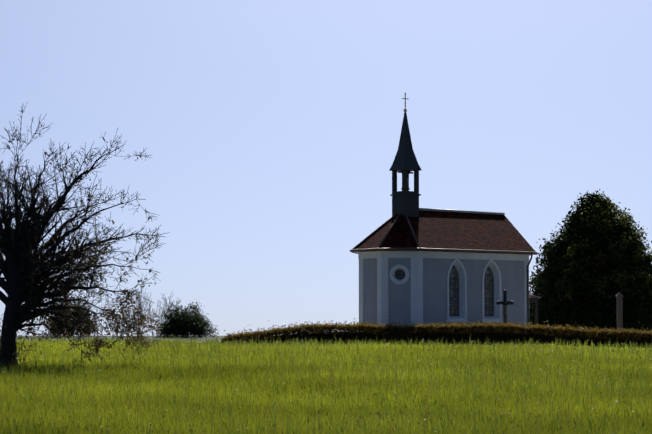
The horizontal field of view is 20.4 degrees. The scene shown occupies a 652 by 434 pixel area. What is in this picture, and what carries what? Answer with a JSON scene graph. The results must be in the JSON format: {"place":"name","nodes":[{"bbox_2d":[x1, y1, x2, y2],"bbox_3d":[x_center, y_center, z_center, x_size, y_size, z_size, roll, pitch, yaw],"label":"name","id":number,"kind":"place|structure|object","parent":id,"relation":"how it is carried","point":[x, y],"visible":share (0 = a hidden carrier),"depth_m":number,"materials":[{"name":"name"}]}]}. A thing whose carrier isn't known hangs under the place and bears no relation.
{"place":"outdoors","nodes":[
{"label":"outdoors","id":0,"kind":"place"},
{"bbox_2d":[0,335,651,433],"bbox_3d":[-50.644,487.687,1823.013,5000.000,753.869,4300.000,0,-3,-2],"label":"meadow ground","id":1,"kind":"structure","parent":0,"point":[203,338],"depth_m":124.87,"materials":[{"name":"green plant"}]},
{"bbox_2d":[44,291,101,336],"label":"bush","id":2,"kind":"object","parent":1,"relation":"on","point":[75,324],"depth_m":126.30,"materials":[{"name":"green plant"}]},
{"bbox_2d":[0,104,169,368],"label":"fruit tree branches","id":3,"kind":"object","parent":1,"relation":"on","point":[14,311],"visible":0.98,"depth_m":44.27,"materials":[{"name":"brown plant"}]},
{"bbox_2d":[0,121,161,367],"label":"leaves","id":4,"kind":"object","parent":3,"relation":"attached to","point":[50,304],"visible":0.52,"depth_m":44.15,"materials":[{"name":"brown plant"}]},
{"bbox_2d":[103,279,179,337],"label":"bare shrub twigs","id":5,"kind":"object","parent":1,"relation":"on","point":[143,303],"visible":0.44,"depth_m":132.17,"materials":[{"name":"brown"}]},
{"bbox_2d":[151,298,219,337],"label":"round bush","id":6,"kind":"object","parent":1,"relation":"on","point":[184,320],"depth_m":128.46,"materials":[{"name":"green plant"}]},
{"bbox_2d":[1,335,637,433],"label":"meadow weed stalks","id":7,"kind":"object","parent":1,"relation":"on","point":[367,370],"visible":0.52,"depth_m":28.28,"materials":[{"name":"green plant"}]},
{"bbox_2d":[0,334,650,433],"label":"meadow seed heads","id":8,"kind":"object","parent":1,"relation":"on","point":[365,376],"visible":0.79,"depth_m":33.80,"materials":[{"name":"green plant"}]},
{"bbox_2d":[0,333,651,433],"bbox_3d":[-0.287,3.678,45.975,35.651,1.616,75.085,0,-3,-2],"label":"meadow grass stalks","id":9,"kind":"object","parent":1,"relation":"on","point":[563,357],"visible":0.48,"depth_m":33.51,"materials":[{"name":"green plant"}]},
{"bbox_2d":[0,336,651,433],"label":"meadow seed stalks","id":10,"kind":"object","parent":1,"relation":"on","point":[379,364],"visible":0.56,"depth_m":35.75,"materials":[{"name":"green plant"}]},
{"bbox_2d":[0,343,651,433],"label":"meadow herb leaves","id":11,"kind":"object","parent":1,"relation":"on","point":[424,395],"visible":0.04,"depth_m":31.93,"materials":[{"name":"green plant"}]},
{"bbox_2d":[3,339,649,428],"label":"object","id":12,"kind":"object","parent":1,"relation":"on","point":[366,402],"visible":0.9,"depth_m":38.23,"materials":[{"name":"green plant"}]},
{"bbox_2d":[220,316,651,348],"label":"hedge","id":13,"kind":"object","parent":1,"relation":"on","point":[439,330],"depth_m":75.73,"materials":[{"name":"green plant"}]},
{"bbox_2d":[350,92,540,334],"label":"chapel","id":14,"kind":"structure","parent":1,"relation":"on","point":[420,266],"depth_m":84.53,"materials":[{"name":"paint"}]},
{"bbox_2d":[615,292,623,330],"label":"stone pillar","id":15,"kind":"structure","parent":1,"relation":"on","point":[619,296],"depth_m":83.80,"materials":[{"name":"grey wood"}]},
{"bbox_2d":[0,0,651,335],"label":"sky","id":16,"kind":"structure","parent":0,"point":[270,130],"materials":[{"name":"blue"}]},
{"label":"yard gravel path","id":17,"kind":"structure","parent":0,"visible":0},
{"bbox_2d":[496,290,513,323],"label":"cross","id":18,"kind":"object","parent":17,"relation":"on","point":[504,302],"visible":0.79,"depth_m":78.34,"materials":[{"name":"metal"}]},
{"bbox_2d":[529,189,651,338],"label":"linden tree","id":19,"kind":"object","parent":17,"relation":"on","point":[562,243],"depth_m":93.94,"materials":[{"name":"green plant"}]},
{"bbox_2d":[558,191,651,301],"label":"leaves","id":20,"kind":"object","parent":19,"relation":"attached to","point":[629,218],"visible":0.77,"depth_m":93.69,"materials":[{"name":"green plant"}]}
]}

